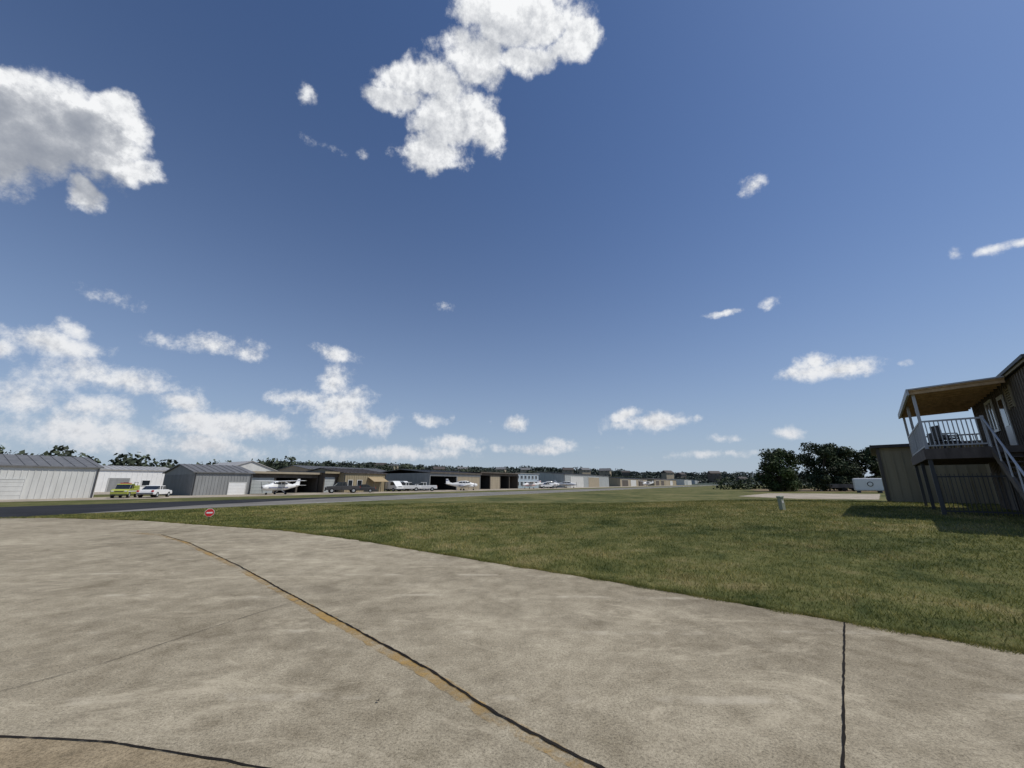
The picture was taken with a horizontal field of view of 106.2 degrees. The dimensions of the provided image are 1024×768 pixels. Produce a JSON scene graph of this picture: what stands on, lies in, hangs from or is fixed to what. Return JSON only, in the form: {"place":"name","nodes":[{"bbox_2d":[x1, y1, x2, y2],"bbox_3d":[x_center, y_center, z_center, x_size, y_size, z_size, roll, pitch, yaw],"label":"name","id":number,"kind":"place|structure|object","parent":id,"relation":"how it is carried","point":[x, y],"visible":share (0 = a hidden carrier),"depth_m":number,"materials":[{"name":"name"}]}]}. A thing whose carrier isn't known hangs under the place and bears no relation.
{"place":"outdoors","nodes":[
{"label":"outdoors","id":0,"kind":"place"},
{"bbox_2d":[94,492,109,494],"bbox_3d":[-82.792,18.923,66.812,46.000,0.001,90.000,-9,-17,31],"label":"second apron","id":1,"kind":"object","parent":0,"point":[96,493],"depth_m":63.22,"materials":[{"name":"concrete"}]},
{"bbox_2d":[0,494,421,517],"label":"fresh asphalt pavement","id":2,"kind":"structure","parent":0,"point":[22,511],"depth_m":27.41,"materials":[{"name":"asphalt"}]},
{"bbox_2d":[0,485,1023,654],"bbox_3d":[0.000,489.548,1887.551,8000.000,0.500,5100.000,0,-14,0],"label":"grass ground","id":3,"kind":"structure","parent":0,"point":[692,493],"depth_m":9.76,"materials":[{"name":"plant"}]},
{"bbox_2d":[95,470,164,491],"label":"walls","id":4,"kind":"structure","parent":3,"relation":"on","point":[134,477],"depth_m":78.07,"materials":[{"name":"metal"}]},
{"bbox_2d":[106,478,129,491],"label":"door","id":5,"kind":"structure","parent":4,"relation":"in","point":[113,483],"depth_m":75.80,"materials":[{"name":"white metal"}]},
{"bbox_2d":[95,471,162,491],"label":"wall ribs","id":6,"kind":"object","parent":4,"relation":"attached to","point":[131,478],"depth_m":77.97,"materials":[{"name":"white paint"}]},
{"bbox_2d":[100,465,169,470],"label":"roof","id":7,"kind":"structure","parent":4,"relation":"on","point":[130,468],"depth_m":80.38,"materials":[{"name":"metal"}]},
{"bbox_2d":[103,465,167,469],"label":"roof standing seams","id":8,"kind":"object","parent":7,"relation":"attached to","point":[136,467],"visible":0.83,"depth_m":80.84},
{"bbox_2d":[161,464,255,495],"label":"grey metal hangar","id":9,"kind":"structure","parent":3,"relation":"on","point":[192,479],"depth_m":55.73,"materials":[{"name":"metal"}]},
{"bbox_2d":[227,483,245,494],"bbox_3d":[-40.803,15.524,57.033,0.065,1.700,2.200,-9,-17,31],"label":"door","id":10,"kind":"structure","parent":9,"relation":"in","point":[234,488],"depth_m":57.01,"materials":[{"name":"white paint"}]},
{"bbox_2d":[205,509,214,519],"bbox_3d":[-13.604,5.890,17.282,0.339,0.550,0.048,10,-18,-34],"label":"red sign","id":11,"kind":"object","parent":3,"relation":"on","point":[209,513],"visible":0.92,"depth_m":17.29,"materials":[{"name":"metal"}]},
{"bbox_2d":[214,461,276,470],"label":"white gable hangar","id":12,"kind":"structure","parent":3,"relation":"on","point":[252,465],"depth_m":90.58,"materials":[{"name":"metal"}]},
{"bbox_2d":[250,471,321,493],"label":"open bay hangar","id":13,"kind":"structure","parent":3,"relation":"on","point":[309,484],"depth_m":67.35,"materials":[{"name":"brown"}]},
{"bbox_2d":[250,477,273,493],"bbox_3d":[-40.848,16.586,62.877,0.080,2.510,3.480,-9,-17,31],"label":"closed door","id":14,"kind":"structure","parent":13,"relation":"in","point":[256,482],"depth_m":62.46,"materials":[{"name":"grey"}]},
{"bbox_2d":[270,471,340,492],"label":"open bay hangar","id":15,"kind":"structure","parent":3,"relation":"on","point":[325,478],"depth_m":70.98,"materials":[{"name":"brown"}]},
{"bbox_2d":[324,477,334,491],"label":"closed door","id":16,"kind":"structure","parent":15,"relation":"in","point":[329,481],"depth_m":71.13,"materials":[{"name":"grey"}]},
{"bbox_2d":[278,465,338,471],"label":"hangar","id":17,"kind":"structure","parent":3,"relation":"on","point":[304,468],"depth_m":102.75,"materials":[{"name":"beige paint"}]},
{"bbox_2d":[0,445,640,477],"bbox_3d":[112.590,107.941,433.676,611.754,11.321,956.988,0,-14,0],"label":"distant tree line","id":18,"kind":"object","parent":3,"relation":"on","point":[130,461],"visible":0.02,"depth_m":109.26,"materials":[{"name":"green plant"}]},
{"bbox_2d":[0,485,682,501],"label":"hangar apron","id":19,"kind":"object","parent":3,"relation":"on","point":[106,498],"visible":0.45,"depth_m":52.69,"materials":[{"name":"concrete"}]},
{"bbox_2d":[0,454,103,499],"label":"white metal hangar","id":20,"kind":"structure","parent":19,"relation":"on","point":[36,477],"depth_m":42.17,"materials":[{"name":"metal"}]},
{"bbox_2d":[0,479,24,499],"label":"door","id":21,"kind":"structure","parent":20,"relation":"in","point":[10,489],"depth_m":39.53,"materials":[{"name":"white metal"}]},
{"bbox_2d":[110,482,139,497],"bbox_3d":[-44.789,12.271,44.613,1.513,1.737,3.760,8,-16,-27],"label":"lime utility truck","id":22,"kind":"object","parent":19,"relation":"on","point":[127,489],"visible":0.93,"depth_m":43.84,"materials":[{"name":"yellow paint"}]},
{"bbox_2d":[136,485,171,497],"bbox_3d":[-42.665,12.820,46.012,1.710,1.376,4.360,5,-15,-17],"label":"white sedan","id":23,"kind":"object","parent":19,"relation":"on","point":[153,490],"visible":1,"depth_m":45.05,"materials":[{"name":"paint"}]},
{"bbox_2d":[261,479,304,494],"bbox_3d":[-35.051,15.454,58.033,7.144,2.295,7.050,8,-16,-27],"label":"parked airplane","id":24,"kind":"object","parent":19,"relation":"on","point":[276,486],"visible":0.98,"depth_m":57.36,"materials":[{"name":"white paint"}]},
{"bbox_2d":[324,482,359,492],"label":"dark pickup truck","id":25,"kind":"object","parent":19,"relation":"on","point":[342,486],"visible":1,"depth_m":65.97,"materials":[{"name":"metal"}]},
{"bbox_2d":[356,484,375,491],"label":"dark sedan","id":26,"kind":"object","parent":19,"relation":"on","point":[366,487],"visible":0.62,"depth_m":70.10,"materials":[{"name":"metal"}]},
{"bbox_2d":[368,477,388,490],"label":"canvas awning","id":27,"kind":"object","parent":19,"relation":"on","point":[377,479],"visible":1,"depth_m":77.11,"materials":[{"name":"fabric"}]},
{"bbox_2d":[385,481,402,490],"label":"white cargo van","id":28,"kind":"object","parent":19,"relation":"on","point":[394,485],"visible":0.66,"depth_m":79.73,"materials":[{"name":"paint"}]},
{"bbox_2d":[397,482,420,490],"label":"white pickup truck","id":29,"kind":"object","parent":19,"relation":"on","point":[408,485],"visible":0.71,"depth_m":81.62,"materials":[{"name":"paint"}]},
{"bbox_2d":[414,482,436,490],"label":"white pickup truck","id":30,"kind":"object","parent":19,"relation":"on","point":[423,485],"visible":0.84,"depth_m":82.86,"materials":[{"name":"paint"}]},
{"bbox_2d":[446,479,476,489],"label":"parked twin airplane","id":31,"kind":"object","parent":19,"relation":"on","point":[468,484],"visible":0.98,"depth_m":92.73,"materials":[{"name":"white paint"}]},
{"bbox_2d":[521,481,540,488],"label":"parked airplane","id":32,"kind":"object","parent":19,"relation":"on","point":[529,484],"visible":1,"depth_m":123.05,"materials":[{"name":"white paint"}]},
{"bbox_2d":[539,483,555,487],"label":"white pickup truck","id":33,"kind":"object","parent":19,"relation":"on","point":[544,485],"visible":0.94,"depth_m":128.91,"materials":[{"name":"paint"}]},
{"bbox_2d":[537,480,558,487],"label":"parked twin airplane","id":34,"kind":"object","parent":19,"relation":"on","point":[553,483],"visible":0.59,"depth_m":133.44,"materials":[{"name":"white paint"}]},
{"bbox_2d":[554,480,576,487],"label":"parked airplane","id":35,"kind":"object","parent":19,"relation":"on","point":[566,483],"visible":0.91,"depth_m":143.45,"materials":[{"name":"white paint"}]},
{"bbox_2d":[639,481,652,485],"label":"parked airplane","id":36,"kind":"object","parent":19,"relation":"on","point":[646,483],"visible":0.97,"depth_m":245.42,"materials":[{"name":"white paint"}]},
{"bbox_2d":[310,469,385,491],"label":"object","id":37,"kind":"structure","parent":3,"relation":"on","point":[358,477],"depth_m":75.54,"materials":[{"name":"beige metal"}]},
{"bbox_2d":[305,468,386,473],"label":"roof","id":38,"kind":"structure","parent":37,"relation":"on","point":[349,470],"depth_m":76.99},
{"bbox_2d":[327,468,380,472],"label":"roof standing seams","id":39,"kind":"object","parent":38,"relation":"attached to","point":[354,470],"visible":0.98,"depth_m":78.12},
{"bbox_2d":[336,474,383,491],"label":"wall ribs","id":40,"kind":"object","parent":37,"relation":"attached to","point":[356,481],"depth_m":75.60,"materials":[{"name":"beige metal"}]},
{"bbox_2d":[339,467,384,471],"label":"hangar","id":41,"kind":"structure","parent":3,"relation":"on","point":[377,470],"depth_m":125.70,"materials":[{"name":"grey"}]},
{"bbox_2d":[77,485,713,513],"bbox_3d":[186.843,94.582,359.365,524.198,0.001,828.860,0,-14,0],"label":"asphalt taxiway","id":42,"kind":"structure","parent":3,"relation":"on","point":[350,499],"depth_m":42.16,"materials":[{"name":"asphalt"}]},
{"bbox_2d":[382,469,481,490],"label":"dark bay hangar","id":43,"kind":"structure","parent":3,"relation":"on","point":[438,478],"depth_m":99.35,"materials":[{"name":"grey metal"}]},
{"bbox_2d":[457,477,479,489],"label":"closed door","id":44,"kind":"structure","parent":43,"relation":"in","point":[476,480],"depth_m":103.53,"materials":[{"name":"beige paint"}]},
{"bbox_2d":[469,472,519,488],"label":"brown bay hangar","id":45,"kind":"structure","parent":3,"relation":"on","point":[493,480],"depth_m":116.23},
{"bbox_2d":[490,476,499,488],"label":"closed door","id":46,"kind":"structure","parent":45,"relation":"in","point":[495,480],"depth_m":114.93,"materials":[{"name":"beige paint"}]},
{"bbox_2d":[0,518,1023,767],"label":"concrete taxiway slab","id":47,"kind":"structure","parent":3,"relation":"on","point":[608,674],"depth_m":3.41,"materials":[{"name":"concrete"}]},
{"bbox_2d":[0,737,257,767],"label":"old concrete strip","id":48,"kind":"object","parent":47,"relation":"on","point":[27,753],"visible":1,"depth_m":2.29,"materials":[{"name":"concrete"}]},
{"bbox_2d":[0,735,270,767],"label":"joint sealant line","id":49,"kind":"object","parent":48,"relation":"on","point":[195,755],"visible":1,"depth_m":2.37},
{"bbox_2d":[2,601,293,690],"bbox_3d":[-3.699,2.582,3.705,0.204,0.001,3.726,-7,-16,25],"label":"hairline joint","id":50,"kind":"object","parent":47,"relation":"on","point":[138,651],"visible":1,"depth_m":3.69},
{"bbox_2d":[181,541,547,752],"bbox_3d":[-4.155,3.251,6.275,21.750,0.001,0.846,-12,-19,38],"label":"faded yellow line","id":51,"kind":"object","parent":47,"relation":"on","point":[328,618],"visible":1,"depth_m":4.57,"materials":[{"name":"brown paint"}]},
{"bbox_2d":[161,534,604,767],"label":"joint sealant line","id":52,"kind":"object","parent":47,"relation":"on","point":[521,726],"visible":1,"depth_m":3.02,"materials":[{"name":"rubber"}]},
{"bbox_2d":[841,622,845,767],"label":"joint sealant line","id":53,"kind":"object","parent":47,"relation":"on","point":[843,726],"visible":1,"depth_m":2.75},
{"bbox_2d":[530,472,609,487],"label":"light grey hangar","id":54,"kind":"structure","parent":3,"relation":"on","point":[584,480],"depth_m":163.70,"materials":[{"name":"metal"}]},
{"bbox_2d":[571,477,583,487],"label":"door","id":55,"kind":"structure","parent":54,"relation":"in","point":[579,480],"depth_m":164.35,"materials":[{"name":"white metal"}]},
{"bbox_2d":[588,477,598,486],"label":"door","id":56,"kind":"structure","parent":54,"relation":"in","point":[593,482],"depth_m":179.76,"materials":[{"name":"beige paint"}]},
{"bbox_2d":[609,477,647,485],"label":"beige hangar","id":57,"kind":"structure","parent":3,"relation":"on","point":[617,481],"depth_m":227.12,"materials":[{"name":"paint"}]},
{"bbox_2d":[622,480,627,485],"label":"door","id":58,"kind":"structure","parent":57,"relation":"in","point":[624,482],"depth_m":224.45,"materials":[{"name":"brown"}]},
{"bbox_2d":[639,478,676,485],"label":"beige hangar","id":59,"kind":"structure","parent":3,"relation":"on","point":[659,482],"depth_m":312.05,"materials":[{"name":"beige metal"}]},
{"bbox_2d":[670,479,691,484],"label":"hangar","id":60,"kind":"structure","parent":3,"relation":"on","point":[683,482],"depth_m":399.40,"materials":[{"name":"metal"}]},
{"bbox_2d":[712,476,821,489],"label":"shrub row","id":61,"kind":"object","parent":3,"relation":"on","point":[738,484],"visible":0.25,"depth_m":111.00,"materials":[{"name":"green plant"}]},
{"bbox_2d":[753,448,805,490],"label":"oak tree","id":62,"kind":"object","parent":3,"relation":"on","point":[778,464],"visible":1,"depth_m":79.52,"materials":[{"name":"green plant"}]},
{"bbox_2d":[776,496,785,509],"bbox_3d":[11.979,5.338,17.101,0.240,0.700,0.200,0,-14,-21],"label":"utility pedestal","id":63,"kind":"object","parent":3,"relation":"on","point":[781,503],"visible":0.86,"depth_m":17.05,"materials":[{"name":"green paint"}]},
{"bbox_2d":[743,493,879,499],"bbox_3d":[41.864,15.490,53.538,13.818,0.001,32.678,-13,-19,41],"label":"concrete pad","id":64,"kind":"object","parent":3,"relation":"on","point":[828,496],"visible":0.89,"depth_m":48.64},
{"bbox_2d":[747,488,883,491],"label":"dry dirt patch","id":65,"kind":"object","parent":3,"relation":"on","point":[812,490],"visible":0.38,"depth_m":90.40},
{"bbox_2d":[768,485,800,490],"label":"shrub clump","id":66,"kind":"object","parent":65,"relation":"on","point":[788,489],"visible":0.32,"depth_m":82.38,"materials":[{"name":"green plant"}]},
{"bbox_2d":[827,484,854,490],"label":"farm trailer","id":67,"kind":"object","parent":65,"relation":"on","point":[841,487],"visible":0.47,"depth_m":80.86,"materials":[{"name":"metal"}]},
{"bbox_2d":[796,442,852,490],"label":"oak tree","id":68,"kind":"object","parent":3,"relation":"on","point":[826,453],"visible":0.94,"depth_m":85.00,"materials":[{"name":"green plant"}]},
{"bbox_2d":[817,446,865,490],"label":"oak tree","id":69,"kind":"object","parent":3,"relation":"on","point":[847,454],"visible":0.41,"depth_m":87.88,"materials":[{"name":"green plant"}]},
{"bbox_2d":[850,446,880,477],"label":"oak tree","id":70,"kind":"object","parent":3,"relation":"on","point":[866,459],"visible":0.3,"depth_m":89.48,"materials":[{"name":"green plant"}]},
{"bbox_2d":[852,477,883,492],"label":"white fuel tank","id":71,"kind":"object","parent":3,"relation":"on","point":[867,484],"visible":0.7,"depth_m":67.68,"materials":[{"name":"metal"}]},
{"bbox_2d":[915,459,946,514],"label":"posts","id":72,"kind":"object","parent":3,"relation":"on","point":[937,487],"visible":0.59,"depth_m":16.54,"materials":[{"name":"wood"}]},
{"bbox_2d":[911,445,1023,465],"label":"deck beams","id":73,"kind":"structure","parent":72,"relation":"on","point":[962,456],"depth_m":14.17,"materials":[{"name":"wood"}]},
{"bbox_2d":[902,395,928,456],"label":"posts","id":74,"kind":"object","parent":73,"relation":"on","point":[919,421],"visible":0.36,"depth_m":15.00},
{"bbox_2d":[901,379,1004,417],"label":"canopy joists","id":75,"kind":"object","parent":74,"relation":"on","point":[956,398],"visible":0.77,"depth_m":15.94,"materials":[{"name":"wood"}]},
{"bbox_2d":[898,376,1003,412],"bbox_3d":[18.883,0.693,16.977,2.460,0.140,7.700,-13,-19,41],"label":"canopy roof sheet","id":76,"kind":"object","parent":75,"relation":"on","point":[952,383],"visible":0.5,"depth_m":14.23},
{"bbox_2d":[908,377,1003,391],"bbox_3d":[18.890,0.740,16.957,2.440,0.139,7.600,-13,-19,41],"label":"canopy wood lining","id":77,"kind":"object","parent":76,"relation":"attached to","point":[956,384],"visible":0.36,"depth_m":14.19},
{"bbox_2d":[926,433,941,448],"bbox_3d":[19.160,2.679,17.251,0.517,0.950,0.559,-9,-17,30],"label":"patio chair","id":78,"kind":"object","parent":73,"relation":"on","point":[930,437],"visible":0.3,"depth_m":17.35,"materials":[{"name":"metal"}]},
{"bbox_2d":[929,425,961,447],"bbox_3d":[16.923,2.105,15.033,0.517,0.950,0.559,-5,-15,19],"label":"patio chair","id":79,"kind":"object","parent":73,"relation":"on","point":[938,433],"visible":0.64,"depth_m":15.04,"materials":[{"name":"metal"}]},
{"bbox_2d":[936,431,961,447],"bbox_3d":[18.018,2.330,15.902,0.559,0.950,0.517,5,-15,-18],"label":"patio chair","id":80,"kind":"object","parent":73,"relation":"on","point":[940,441],"visible":0.42,"depth_m":15.93,"materials":[{"name":"metal"}]},
{"bbox_2d":[908,415,992,455],"bbox_3d":[18.968,2.388,16.444,2.430,1.109,7.240,-13,-19,41],"label":"railing","id":81,"kind":"object","parent":73,"relation":"on","point":[918,438],"visible":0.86,"depth_m":14.40,"materials":[{"name":"wood"}]},
{"bbox_2d":[879,444,995,503],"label":"annex walls","id":82,"kind":"structure","parent":3,"relation":"on","point":[961,470],"depth_m":22.99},
{"bbox_2d":[875,448,890,501],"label":"annex corner trim","id":83,"kind":"structure","parent":82,"relation":"attached to","point":[883,475],"depth_m":24.33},
{"bbox_2d":[869,440,980,455],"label":"annex roof","id":84,"kind":"structure","parent":82,"relation":"on","point":[873,450],"depth_m":24.21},
{"bbox_2d":[876,445,988,503],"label":"annex siding ribs","id":85,"kind":"object","parent":82,"relation":"attached to","point":[983,487],"visible":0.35,"depth_m":23.30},
{"bbox_2d":[936,473,1023,516],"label":"metal picket fence","id":86,"kind":"object","parent":3,"relation":"on","point":[987,511],"visible":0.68,"depth_m":13.62,"materials":[{"name":"metal"}]},
{"bbox_2d":[982,446,1000,504],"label":"link wall","id":87,"kind":"structure","parent":3,"relation":"on","point":[988,470],"depth_m":21.13,"materials":[{"name":"beige metal"}]},
{"bbox_2d":[973,367,1023,509],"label":"walls","id":88,"kind":"structure","parent":3,"relation":"on","point":[1010,419],"depth_m":14.19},
{"bbox_2d":[972,366,1023,511],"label":"siding battens","id":89,"kind":"object","parent":88,"relation":"attached to","point":[1000,438],"visible":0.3,"depth_m":15.24,"materials":[{"name":"wood"}]},
{"bbox_2d":[984,399,1000,432],"bbox_3d":[20.035,1.365,16.061,0.049,1.300,1.200,-13,-19,41],"label":"window frame","id":90,"kind":"object","parent":89,"relation":"attached to","point":[994,414],"visible":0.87,"depth_m":15.93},
{"bbox_2d":[986,403,997,429],"bbox_3d":[20.048,1.362,16.050,0.015,1.100,1.000,-13,-19,41],"label":"window","id":91,"kind":"structure","parent":90,"relation":"in","point":[992,416],"depth_m":16.14,"materials":[{"name":"white glass"}]},
{"bbox_2d":[981,362,1023,399],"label":"roof","id":92,"kind":"structure","parent":88,"relation":"on","point":[1014,371],"depth_m":13.03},
{"bbox_2d":[996,354,1023,376],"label":"gutter","id":93,"kind":"object","parent":92,"relation":"attached to","point":[1017,360],"visible":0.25,"depth_m":12.46,"materials":[{"name":"metal"}]},
{"bbox_2d":[1004,359,1023,377],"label":"eave fascia","id":94,"kind":"structure","parent":92,"relation":"attached to","point":[1014,367],"depth_m":12.46,"materials":[{"name":"beige metal"}]},
{"bbox_2d":[996,394,1017,444],"bbox_3d":[18.735,1.437,14.545,0.040,1.999,0.900,-13,-19,41],"label":"deck door","id":95,"kind":"structure","parent":88,"relation":"in","point":[1011,435],"depth_m":14.48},
{"bbox_2d":[1002,385,1015,409],"bbox_3d":[17.823,0.479,13.796,0.045,0.780,0.770,-13,-19,41],"label":"louvre vent","id":96,"kind":"object","parent":88,"relation":"attached to","point":[1010,396],"visible":1,"depth_m":13.76,"materials":[{"name":"beige metal"}]},
{"bbox_2d":[999,465,1020,510],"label":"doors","id":97,"kind":"structure","parent":88,"relation":"attached to","point":[1009,493],"depth_m":15.87,"materials":[{"name":"brown"}]},
{"bbox_2d":[991,447,1023,499],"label":"stair stringer","id":98,"kind":"object","parent":3,"relation":"on","point":[1013,480],"visible":1,"depth_m":12.29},
{"bbox_2d":[982,418,1023,490],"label":"stair handrail","id":99,"kind":"object","parent":98,"relation":"attached to","point":[1006,451],"visible":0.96,"depth_m":12.19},
{"bbox_2d":[997,450,1023,478],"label":"stair treads","id":100,"kind":"object","parent":98,"relation":"attached to","point":[1013,462],"visible":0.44,"depth_m":12.65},
{"bbox_2d":[0,0,1023,476],"label":"sky","id":101,"kind":"structure","parent":0,"point":[696,236],"materials":[{"name":"blue"}]},
{"bbox_2d":[518,474,538,487],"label":"walls","id":102,"kind":"structure","parent":0,"point":[527,480],"depth_m":137.14,"materials":[{"name":"white"}]},
{"bbox_2d":[654,476,804,484],"bbox_3d":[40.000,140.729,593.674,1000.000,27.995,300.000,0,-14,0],"label":"distant hill","id":103,"kind":"structure","parent":0,"point":[706,483],"depth_m":478.03,"materials":[{"name":"green plant"}]},
{"bbox_2d":[272,461,865,482],"bbox_3d":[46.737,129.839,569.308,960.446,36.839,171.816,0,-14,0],"label":"hill tree canopy","id":104,"kind":"object","parent":103,"relation":"on","point":[703,476],"visible":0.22,"depth_m":576.98,"materials":[{"name":"green plant"}]},
{"bbox_2d":[579,470,590,474],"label":"walls","id":105,"kind":"structure","parent":103,"relation":"on","point":[583,472],"depth_m":489.29,"materials":[{"name":"beige paint"}]},
{"bbox_2d":[599,471,610,476],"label":"walls","id":106,"kind":"structure","parent":103,"relation":"on","point":[604,473],"depth_m":500.14,"materials":[{"name":"beige paint"}]},
{"bbox_2d":[599,468,611,470],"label":"roof","id":107,"kind":"structure","parent":106,"relation":"on","point":[604,469],"depth_m":502.10,"materials":[{"name":"grey metal"}]},
{"bbox_2d":[661,473,673,478],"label":"walls","id":108,"kind":"structure","parent":103,"relation":"on","point":[667,476],"depth_m":484.12,"materials":[{"name":"beige paint"}]},
{"bbox_2d":[707,473,720,481],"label":"walls","id":109,"kind":"structure","parent":103,"relation":"on","point":[711,477],"depth_m":490.76,"materials":[{"name":"grey"}]},
{"bbox_2d":[898,391,908,418],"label":"canopy beam","id":110,"kind":"structure","parent":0,"point":[904,400],"depth_m":16.82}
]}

